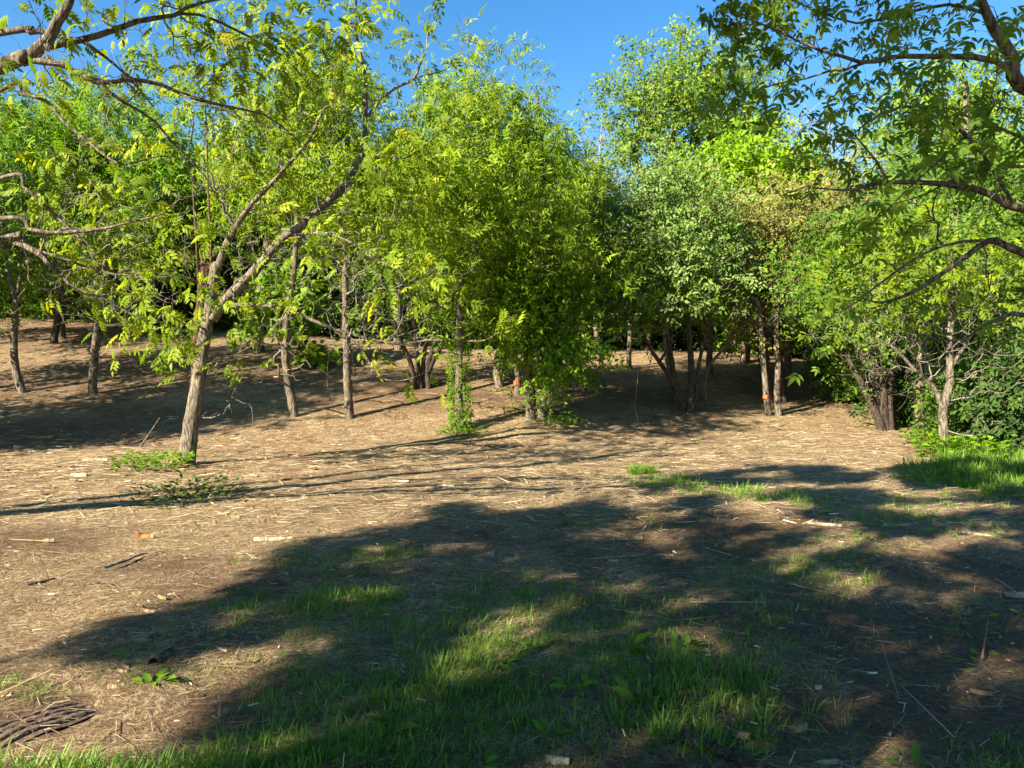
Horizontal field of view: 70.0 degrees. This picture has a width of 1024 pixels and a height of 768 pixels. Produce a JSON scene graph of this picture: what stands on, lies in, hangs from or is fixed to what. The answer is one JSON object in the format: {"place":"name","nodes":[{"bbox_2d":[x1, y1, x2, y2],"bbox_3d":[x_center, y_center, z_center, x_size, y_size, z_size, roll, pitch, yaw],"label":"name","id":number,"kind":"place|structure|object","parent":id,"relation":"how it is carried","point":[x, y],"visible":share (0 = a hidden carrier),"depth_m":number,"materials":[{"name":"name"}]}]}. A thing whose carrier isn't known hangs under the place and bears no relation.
{"place":"outdoors","nodes":[
{"label":"outdoors","id":0,"kind":"place"},
{"bbox_2d":[0,312,1023,767],"bbox_3d":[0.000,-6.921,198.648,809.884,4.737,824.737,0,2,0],"label":"ground","id":1,"kind":"structure","parent":0,"point":[38,374],"depth_m":5.96,"materials":[{"name":"soil"}]},
{"bbox_2d":[0,225,55,318],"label":"undergrowth bush","id":2,"kind":"object","parent":1,"relation":"on","point":[20,305],"visible":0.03,"depth_m":28.92,"materials":[{"name":"green plant"}]},
{"bbox_2d":[0,130,56,314],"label":"woodland tree","id":3,"kind":"object","parent":1,"relation":"on","point":[9,157],"visible":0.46,"depth_m":18.25,"materials":[{"name":"green plant"}]},
{"bbox_2d":[0,152,94,393],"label":"young tree","id":4,"kind":"object","parent":1,"relation":"on","point":[15,366],"visible":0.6,"depth_m":17.61,"materials":[{"name":"green plant"}]},
{"bbox_2d":[0,700,101,750],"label":"tree roots","id":5,"kind":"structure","parent":1,"relation":"on","point":[22,734],"depth_m":3.26,"materials":[{"name":"bark"}]},
{"bbox_2d":[0,201,108,321],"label":"undergrowth bush","id":6,"kind":"object","parent":1,"relation":"on","point":[37,308],"visible":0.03,"depth_m":28.21,"materials":[{"name":"green plant"}]},
{"bbox_2d":[3,185,125,343],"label":"young tree","id":7,"kind":"object","parent":1,"relation":"on","point":[54,336],"visible":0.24,"depth_m":22.91,"materials":[{"name":"green plant"}]},
{"bbox_2d":[2,211,147,323],"bbox_3d":[-16.944,-4.180,29.015,4.907,5.754,5.571,-1,2,-21],"label":"undergrowth bush","id":8,"kind":"object","parent":1,"relation":"on","point":[44,299],"visible":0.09,"depth_m":28.08,"materials":[{"name":"green plant"}]},
{"bbox_2d":[17,53,151,226],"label":"woodland tree","id":9,"kind":"object","parent":1,"relation":"on","point":[81,87],"visible":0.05,"depth_m":29.42,"materials":[{"name":"green plant"}]},
{"bbox_2d":[14,160,203,394],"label":"young tree","id":10,"kind":"object","parent":1,"relation":"on","point":[95,356],"visible":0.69,"depth_m":17.30,"materials":[{"name":"green plant"}]},
{"bbox_2d":[0,71,228,339],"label":"leafy tree","id":11,"kind":"object","parent":1,"relation":"on","point":[158,174],"visible":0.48,"depth_m":23.05,"materials":[{"name":"green plant"}]},
{"bbox_2d":[50,231,196,327],"bbox_3d":[-14.493,-3.987,28.526,6.234,5.857,4.908,1,2,21],"label":"undergrowth bush","id":12,"kind":"object","parent":1,"relation":"on","point":[84,306],"visible":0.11,"depth_m":27.69,"materials":[{"name":"green plant"}]},
{"bbox_2d":[67,120,223,327],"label":"woodland tree","id":13,"kind":"object","parent":1,"relation":"on","point":[179,269],"visible":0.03,"depth_m":26.54,"materials":[{"name":"green plant"}]},
{"bbox_2d":[105,450,194,472],"bbox_3d":[-5.295,1.134,10.781,1.174,0.314,1.209,0,2,0],"label":"bramble patch","id":14,"kind":"object","parent":1,"relation":"on","point":[138,462],"visible":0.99,"depth_m":10.73,"materials":[{"name":"green plant"}]},
{"bbox_2d":[130,668,177,685],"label":"dock plant","id":15,"kind":"object","parent":1,"relation":"on","point":[146,676],"visible":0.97,"depth_m":3.65,"materials":[{"name":"green plant"}]},
{"bbox_2d":[147,648,173,664],"bbox_3d":[-1.867,1.459,3.894,0.060,0.070,0.160,0,2,7],"label":"half buried log","id":16,"kind":"object","parent":1,"relation":"on","point":[160,656],"visible":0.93,"depth_m":3.87,"materials":[{"name":"brown wood"}]},
{"bbox_2d":[0,0,353,345],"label":"walnut tree","id":17,"kind":"object","parent":1,"relation":"on","point":[32,54],"visible":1,"depth_m":5.68,"materials":[{"name":"green plant"}]},
{"bbox_2d":[105,235,269,327],"bbox_3d":[-12.723,-3.794,28.266,5.416,5.443,6.149,1,2,23],"label":"undergrowth bush","id":18,"kind":"object","parent":1,"relation":"on","point":[187,309],"visible":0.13,"depth_m":27.27,"materials":[{"name":"green plant"}]},
{"bbox_2d":[128,469,247,509],"bbox_3d":[-3.748,1.228,8.527,1.343,0.317,1.286,0,2,0],"label":"nettle patch","id":19,"kind":"object","parent":1,"relation":"on","point":[189,483],"visible":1,"depth_m":8.51,"materials":[{"name":"green plant"}]},
{"bbox_2d":[0,426,377,506],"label":"bark litter","id":20,"kind":"object","parent":1,"relation":"on","point":[68,465],"visible":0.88,"depth_m":11.25,"materials":[{"name":"wood"}]},
{"bbox_2d":[133,59,291,244],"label":"woodland tree","id":21,"kind":"object","parent":1,"relation":"on","point":[192,124],"visible":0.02,"depth_m":31.38,"materials":[{"name":"green plant"}]},
{"bbox_2d":[180,221,281,331],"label":"undergrowth bush","id":22,"kind":"object","parent":1,"relation":"on","point":[233,316],"visible":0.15,"depth_m":27.72,"materials":[{"name":"green plant"}]},
{"bbox_2d":[181,110,306,327],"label":"woodland tree","id":23,"kind":"object","parent":1,"relation":"on","point":[258,234],"visible":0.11,"depth_m":27.55,"materials":[{"name":"green plant"}]},
{"bbox_2d":[209,112,360,268],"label":"woodland tree","id":24,"kind":"object","parent":1,"relation":"on","point":[244,245],"visible":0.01,"depth_m":30.01,"materials":[{"name":"green plant"}]},
{"bbox_2d":[169,35,409,352],"bbox_3d":[-6.532,-5.567,21.844,8.131,9.809,5.493,0,2,0],"label":"leafy tree","id":25,"kind":"object","parent":1,"relation":"on","point":[251,195],"visible":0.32,"depth_m":21.18,"materials":[{"name":"green plant"}]},
{"bbox_2d":[227,249,351,372],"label":"maple sapling","id":26,"kind":"object","parent":1,"relation":"on","point":[320,360],"visible":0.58,"depth_m":19.92,"materials":[{"name":"green plant"}]},
{"bbox_2d":[231,133,352,417],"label":"young tree","id":27,"kind":"object","parent":1,"relation":"on","point":[290,396],"visible":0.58,"depth_m":15.83,"materials":[{"name":"green plant"}]},
{"bbox_2d":[64,0,525,464],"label":"walnut tree","id":28,"kind":"object","parent":1,"relation":"on","point":[211,307],"visible":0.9,"depth_m":10.85,"materials":[{"name":"green plant"}]},
{"bbox_2d":[268,232,380,337],"bbox_3d":[-7.087,-3.443,28.898,5.302,5.460,4.174,-1,2,-32],"label":"undergrowth bush","id":29,"kind":"object","parent":1,"relation":"on","point":[318,329],"visible":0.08,"depth_m":28.13,"materials":[{"name":"green plant"}]},
{"bbox_2d":[275,139,400,337],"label":"woodland tree","id":30,"kind":"object","parent":1,"relation":"on","point":[335,266],"visible":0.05,"depth_m":26.57,"materials":[{"name":"green plant"}]},
{"bbox_2d":[272,96,431,418],"bbox_3d":[-3.235,-2.551,15.289,3.316,6.862,4.456,0,2,0],"label":"young tree","id":31,"kind":"object","parent":1,"relation":"on","point":[348,399],"visible":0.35,"depth_m":15.56,"materials":[{"name":"green plant"}]},
{"bbox_2d":[290,242,420,339],"bbox_3d":[-5.039,-3.416,29.145,5.447,5.602,6.184,1,2,30],"label":"undergrowth bush","id":32,"kind":"object","parent":1,"relation":"on","point":[362,333],"visible":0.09,"depth_m":27.80,"materials":[{"name":"green plant"}]},
{"bbox_2d":[313,257,444,340],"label":"bush","id":33,"kind":"object","parent":1,"relation":"on","point":[365,318],"visible":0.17,"depth_m":27.09,"materials":[{"name":"green plant"}]},
{"bbox_2d":[347,720,416,750],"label":"dock plant","id":34,"kind":"object","parent":1,"relation":"on","point":[376,725],"visible":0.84,"depth_m":3.12,"materials":[{"name":"green plant"}]},
{"bbox_2d":[366,700,419,729],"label":"dock plant","id":35,"kind":"object","parent":1,"relation":"on","point":[409,724],"visible":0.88,"depth_m":3.24,"materials":[{"name":"green plant"}]},
{"bbox_2d":[310,69,490,349],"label":"leafy tree","id":36,"kind":"object","parent":1,"relation":"on","point":[400,308],"visible":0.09,"depth_m":22.15,"materials":[{"name":"green plant"}]},
{"bbox_2d":[332,231,496,388],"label":"tree","id":37,"kind":"object","parent":1,"relation":"on","point":[422,380],"visible":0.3,"depth_m":18.03,"materials":[{"name":"green plant"}]},
{"bbox_2d":[393,290,519,348],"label":"bush","id":38,"kind":"object","parent":1,"relation":"on","point":[408,337],"visible":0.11,"depth_m":25.26,"materials":[{"name":"green plant"}]},
{"bbox_2d":[435,424,488,439],"bbox_3d":[-0.998,0.946,14.845,1.054,0.310,1.051,1,2,25],"label":"herb patch","id":39,"kind":"object","parent":1,"relation":"on","point":[458,431],"visible":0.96,"depth_m":14.76,"materials":[{"name":"green plant"}]},
{"bbox_2d":[386,117,546,432],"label":"young tree","id":40,"kind":"object","parent":1,"relation":"on","point":[461,410],"visible":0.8,"depth_m":14.58,"materials":[{"name":"green plant"}]},
{"bbox_2d":[454,745,504,767],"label":"dock plant","id":41,"kind":"object","parent":1,"relation":"on","point":[490,758],"visible":1,"depth_m":2.92,"materials":[{"name":"green plant"}]},
{"bbox_2d":[424,221,555,387],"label":"young tree","id":42,"kind":"object","parent":1,"relation":"on","point":[498,382],"visible":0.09,"depth_m":18.18,"materials":[{"name":"green plant"}]},
{"bbox_2d":[432,249,574,395],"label":"young tree","id":43,"kind":"object","parent":1,"relation":"on","point":[517,382],"visible":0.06,"depth_m":17.47,"materials":[{"name":"green plant"}]},
{"bbox_2d":[2,388,1005,525],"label":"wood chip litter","id":44,"kind":"object","parent":1,"relation":"on","point":[454,470],"visible":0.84,"depth_m":11.27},
{"bbox_2d":[363,26,645,421],"bbox_3d":[-0.136,-3.392,15.685,5.923,8.906,5.015,0,2,0],"label":"tall willow","id":45,"kind":"object","parent":1,"relation":"on","point":[536,223],"visible":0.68,"depth_m":15.18,"materials":[{"name":"green plant"}]},
{"bbox_2d":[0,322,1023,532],"bbox_3d":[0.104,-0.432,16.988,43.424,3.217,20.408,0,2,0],"label":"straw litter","id":46,"kind":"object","parent":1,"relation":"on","point":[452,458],"visible":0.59,"depth_m":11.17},
{"bbox_2d":[0,412,1023,760],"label":"twig litter","id":47,"kind":"object","parent":1,"relation":"on","point":[520,548],"visible":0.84,"depth_m":5.97,"materials":[{"name":"wood"}]},
{"bbox_2d":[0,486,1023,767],"bbox_3d":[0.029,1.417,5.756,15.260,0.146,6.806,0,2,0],"label":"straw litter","id":48,"kind":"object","parent":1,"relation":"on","point":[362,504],"visible":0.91,"depth_m":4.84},
{"bbox_2d":[1,414,1023,736],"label":"wood chip litter","id":49,"kind":"object","parent":1,"relation":"on","point":[503,580],"visible":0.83,"depth_m":5.64,"materials":[{"name":"wood"}]},
{"bbox_2d":[529,716,572,748],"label":"dock plant","id":50,"kind":"object","parent":1,"relation":"on","point":[544,722],"visible":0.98,"depth_m":3.17,"materials":[{"name":"green plant"}]},
{"bbox_2d":[492,111,611,236],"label":"woodland tree","id":51,"kind":"object","parent":1,"relation":"on","point":[569,161],"visible":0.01,"depth_m":27.58,"materials":[{"name":"green plant"}]},
{"bbox_2d":[474,233,630,422],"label":"tree","id":52,"kind":"object","parent":1,"relation":"on","point":[559,351],"visible":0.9,"depth_m":15.00,"materials":[{"name":"green plant"}]},
{"bbox_2d":[546,755,568,764],"bbox_3d":[0.184,1.505,2.932,0.092,0.028,0.034,0,2,9],"label":"wood chip","id":53,"kind":"object","parent":1,"relation":"on","point":[559,758],"visible":0.98,"depth_m":2.92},
{"bbox_2d":[534,408,583,428],"bbox_3d":[1.023,0.735,15.743,1.102,0.392,1.133,0,2,0],"label":"herb patch","id":54,"kind":"object","parent":1,"relation":"on","point":[558,418],"visible":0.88,"depth_m":15.62,"materials":[{"name":"green plant"}]},
{"bbox_2d":[548,672,600,696],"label":"dock plant","id":55,"kind":"object","parent":1,"relation":"on","point":[564,686],"visible":0.93,"depth_m":3.59,"materials":[{"name":"green plant"}]},
{"bbox_2d":[151,490,1023,767],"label":"stubble","id":56,"kind":"object","parent":1,"relation":"on","point":[676,630],"visible":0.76,"depth_m":4.39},
{"bbox_2d":[575,93,626,184],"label":"bare tree","id":57,"kind":"object","parent":1,"relation":"on","point":[600,144],"visible":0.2,"depth_m":45.49,"materials":[{"name":"grey plant"}]},
{"bbox_2d":[221,471,1023,767],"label":"thin grass","id":58,"kind":"structure","parent":1,"relation":"on","point":[704,599],"depth_m":5.04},
{"bbox_2d":[611,224,655,368],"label":"tree","id":59,"kind":"object","parent":1,"relation":"on","point":[628,355],"visible":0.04,"depth_m":21.60,"materials":[{"name":"brown plant"}]},
{"bbox_2d":[578,250,695,350],"bbox_3d":[4.702,-3.215,28.677,6.429,6.560,5.062,0,2,3],"label":"undergrowth bush","id":60,"kind":"object","parent":1,"relation":"on","point":[660,347],"depth_m":27.99,"materials":[{"name":"green plant"}]},
{"bbox_2d":[627,632,651,656],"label":"dock plant","id":61,"kind":"object","parent":1,"relation":"on","point":[642,637],"visible":0.92,"depth_m":4.07,"materials":[{"name":"green plant"}]},
{"bbox_2d":[610,674,670,707],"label":"dock plant","id":62,"kind":"object","parent":1,"relation":"on","point":[622,687],"visible":0.92,"depth_m":3.49,"materials":[{"name":"green plant"}]},
{"bbox_2d":[604,165,681,377],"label":"tree","id":63,"kind":"object","parent":1,"relation":"on","point":[671,354],"visible":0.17,"depth_m":20.95,"materials":[{"name":"green plant"}]},
{"bbox_2d":[574,205,739,402],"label":"tree","id":64,"kind":"object","parent":1,"relation":"on","point":[651,286],"visible":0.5,"depth_m":16.80,"materials":[{"name":"green plant"}]},
{"bbox_2d":[551,133,792,413],"bbox_3d":[3.580,-2.538,17.333,5.912,6.812,5.356,0,2,0],"label":"apple tree","id":65,"kind":"object","parent":1,"relation":"on","point":[634,206],"visible":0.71,"depth_m":16.74,"materials":[{"name":"green plant"}]},
{"bbox_2d":[622,231,730,350],"bbox_3d":[6.585,-3.165,29.124,6.100,6.487,6.926,1,2,18],"label":"undergrowth bush","id":66,"kind":"object","parent":1,"relation":"on","point":[682,327],"visible":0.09,"depth_m":28.38,"materials":[{"name":"green plant"}]},
{"bbox_2d":[568,11,801,191],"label":"poplar tree","id":67,"kind":"object","parent":1,"relation":"on","point":[697,85],"visible":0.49,"depth_m":34.57,"materials":[{"name":"green plant"}]},
{"bbox_2d":[670,629,706,650],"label":"dock plant","id":68,"kind":"object","parent":1,"relation":"on","point":[687,638],"visible":0.91,"depth_m":4.18,"materials":[{"name":"green plant"}]},
{"bbox_2d":[661,193,727,377],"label":"tree","id":69,"kind":"object","parent":1,"relation":"on","point":[709,355],"visible":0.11,"depth_m":21.37,"materials":[{"name":"brown plant"}]},
{"bbox_2d":[680,730,750,766],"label":"rotten log","id":70,"kind":"object","parent":1,"relation":"on","point":[730,755],"visible":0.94,"depth_m":3.02,"materials":[{"name":"brown wood"}]},
{"bbox_2d":[622,111,841,363],"bbox_3d":[7.112,-4.615,23.969,7.149,8.602,5.445,0,2,0],"label":"maple tree","id":71,"kind":"object","parent":1,"relation":"on","point":[748,159],"visible":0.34,"depth_m":22.79,"materials":[{"name":"green plant"}]},
{"bbox_2d":[682,269,793,354],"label":"undergrowth bush","id":72,"kind":"object","parent":1,"relation":"on","point":[720,344],"visible":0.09,"depth_m":27.71,"materials":[{"name":"green plant"}]},
{"bbox_2d":[722,299,791,370],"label":"maple sapling","id":73,"kind":"object","parent":1,"relation":"on","point":[747,336],"visible":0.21,"depth_m":22.40,"materials":[{"name":"green plant"}]},
{"bbox_2d":[704,290,810,404],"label":"tree","id":74,"kind":"object","parent":1,"relation":"on","point":[716,356],"visible":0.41,"depth_m":18.24,"materials":[{"name":"plant"}]},
{"bbox_2d":[713,205,816,415],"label":"tree","id":75,"kind":"object","parent":1,"relation":"on","point":[765,385],"visible":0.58,"depth_m":17.64,"materials":[{"name":"green plant"}]},
{"bbox_2d":[725,196,817,401],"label":"tree","id":76,"kind":"object","parent":1,"relation":"on","point":[766,335],"visible":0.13,"depth_m":19.07,"materials":[{"name":"brown plant"}]},
{"bbox_2d":[707,222,837,415],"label":"tree","id":77,"kind":"object","parent":1,"relation":"on","point":[777,398],"visible":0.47,"depth_m":17.61,"materials":[{"name":"green plant"}]},
{"bbox_2d":[727,287,823,359],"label":"undergrowth bush","id":78,"kind":"object","parent":1,"relation":"on","point":[792,353],"visible":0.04,"depth_m":28.09,"materials":[{"name":"green plant"}]},
{"bbox_2d":[663,139,929,403],"bbox_3d":[7.165,-2.677,19.327,6.506,6.772,5.455,-1,2,-34],"label":"olive tree","id":79,"kind":"object","parent":1,"relation":"on","point":[782,216],"visible":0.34,"depth_m":18.25,"materials":[{"name":"green plant"}]},
{"bbox_2d":[789,722,807,733],"bbox_3d":[1.267,1.520,3.237,0.092,0.032,0.035,-1,3,-20],"label":"bark chunk","id":80,"kind":"object","parent":1,"relation":"on","point":[793,729],"visible":0.97,"depth_m":3.23,"materials":[{"name":"grey wood"}]},
{"bbox_2d":[758,89,847,161],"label":"bare tree","id":81,"kind":"object","parent":1,"relation":"on","point":[807,122],"visible":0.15,"depth_m":43.06,"materials":[{"name":"grey plant"}]},
{"bbox_2d":[769,190,848,377],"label":"tree","id":82,"kind":"object","parent":1,"relation":"on","point":[787,366],"visible":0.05,"depth_m":21.92,"materials":[{"name":"brown plant"}]},
{"bbox_2d":[791,284,852,364],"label":"undergrowth bush","id":83,"kind":"object","parent":1,"relation":"on","point":[812,341],"visible":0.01,"depth_m":24.45,"materials":[{"name":"green plant"}]},
{"bbox_2d":[799,322,857,377],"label":"bush","id":84,"kind":"object","parent":1,"relation":"on","point":[814,360],"visible":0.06,"depth_m":21.93,"materials":[{"name":"green plant"}]},
{"bbox_2d":[800,345,898,406],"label":"bush","id":85,"kind":"object","parent":1,"relation":"on","point":[835,385],"visible":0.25,"depth_m":19.37,"materials":[{"name":"green plant"}]},
{"bbox_2d":[677,0,1023,386],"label":"box elder","id":86,"kind":"object","parent":1,"relation":"on","point":[1010,65],"visible":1,"depth_m":4.56,"materials":[{"name":"green plant"}]},
{"bbox_2d":[748,189,964,430],"bbox_3d":[7.857,-1.660,16.811,4.520,5.811,3.871,1,2,21],"label":"tree","id":87,"kind":"object","parent":1,"relation":"on","point":[883,415],"visible":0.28,"depth_m":16.53,"materials":[{"name":"green plant"}]},
{"bbox_2d":[845,326,958,428],"bbox_3d":[9.518,-0.198,17.398,2.902,2.676,2.793,1,2,24],"label":"bush","id":88,"kind":"object","parent":1,"relation":"on","point":[908,408],"visible":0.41,"depth_m":17.09,"materials":[{"name":"green plant"}]},
{"bbox_2d":[782,179,1023,447],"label":"grey tree","id":89,"kind":"object","parent":1,"relation":"on","point":[918,274],"visible":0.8,"depth_m":12.62,"materials":[{"name":"green plant"}]},
{"bbox_2d":[796,167,1019,435],"bbox_3d":[8.790,-1.708,16.159,4.413,6.062,4.526,0,2,0],"label":"tree","id":90,"kind":"object","parent":1,"relation":"on","point":[922,344],"visible":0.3,"depth_m":15.54,"materials":[{"name":"green plant"}]},
{"bbox_2d":[885,739,933,767],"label":"dock plant","id":91,"kind":"object","parent":1,"relation":"on","point":[915,751],"visible":1,"depth_m":2.93,"materials":[{"name":"green plant"}]},
{"bbox_2d":[819,103,1014,341],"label":"woodland tree","id":92,"kind":"object","parent":1,"relation":"on","point":[906,143],"visible":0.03,"depth_m":22.20,"materials":[{"name":"green plant"}]},
{"bbox_2d":[825,40,1023,216],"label":"leafy tree","id":93,"kind":"object","parent":1,"relation":"on","point":[976,90],"visible":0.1,"depth_m":26.11,"materials":[{"name":"green plant"}]},
{"bbox_2d":[899,427,951,445],"bbox_3d":[7.665,0.999,13.553,0.893,0.370,0.955,0,2,0],"label":"herb patch","id":94,"kind":"object","parent":1,"relation":"on","point":[914,434],"visible":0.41,"depth_m":13.61,"materials":[{"name":"green plant"}]},
{"bbox_2d":[865,84,1023,346],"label":"leafy tree","id":95,"kind":"object","parent":1,"relation":"on","point":[965,102],"visible":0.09,"depth_m":19.54,"materials":[{"name":"green plant"}]},
{"bbox_2d":[865,137,1023,337],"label":"woodland tree","id":96,"kind":"object","parent":1,"relation":"on","point":[900,167],"depth_m":21.41,"materials":[{"name":"green plant"}]},
{"bbox_2d":[897,305,996,395],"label":"bush","id":97,"kind":"object","parent":1,"relation":"on","point":[955,352],"visible":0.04,"depth_m":17.93,"materials":[{"name":"green plant"}]},
{"bbox_2d":[898,328,1023,441],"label":"bush","id":98,"kind":"object","parent":1,"relation":"on","point":[925,403],"visible":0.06,"depth_m":14.61,"materials":[{"name":"green plant"}]},
{"bbox_2d":[911,433,1013,458],"bbox_3d":[7.467,1.054,12.150,1.556,0.381,1.576,0,2,0],"label":"herb patch","id":99,"kind":"object","parent":1,"relation":"on","point":[958,438],"visible":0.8,"depth_m":12.11,"materials":[{"name":"green plant"}]},
{"bbox_2d":[906,280,1022,363],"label":"bush","id":100,"kind":"object","parent":1,"relation":"on","point":[1011,301],"visible":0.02,"depth_m":18.69,"materials":[{"name":"green plant"}]},
{"bbox_2d":[913,116,1023,334],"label":"woodland tree","id":101,"kind":"object","parent":1,"relation":"on","point":[1014,221],"visible":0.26,"depth_m":17.06,"materials":[{"name":"green plant"}]},
{"bbox_2d":[921,328,1023,452],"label":"bush","id":102,"kind":"object","parent":1,"relation":"on","point":[997,431],"visible":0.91,"depth_m":12.93,"materials":[{"name":"green plant"}]},
{"bbox_2d":[951,599,1023,629],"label":"dock plant","id":103,"kind":"object","parent":1,"relation":"on","point":[993,614],"visible":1,"depth_m":4.61,"materials":[{"name":"green plant"}]},
{"bbox_2d":[956,290,1023,378],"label":"bush","id":104,"kind":"object","parent":1,"relation":"on","point":[1001,323],"visible":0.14,"depth_m":17.00,"materials":[{"name":"green plant"}]},
{"bbox_2d":[0,418,1023,767],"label":"grass","id":105,"kind":"structure","parent":0,"point":[986,468],"depth_m":3.72,"materials":[{"name":"plant"}]},
{"bbox_2d":[0,0,1023,328],"label":"sky","id":106,"kind":"structure","parent":0,"point":[577,36],"materials":[{"name":"blue"}]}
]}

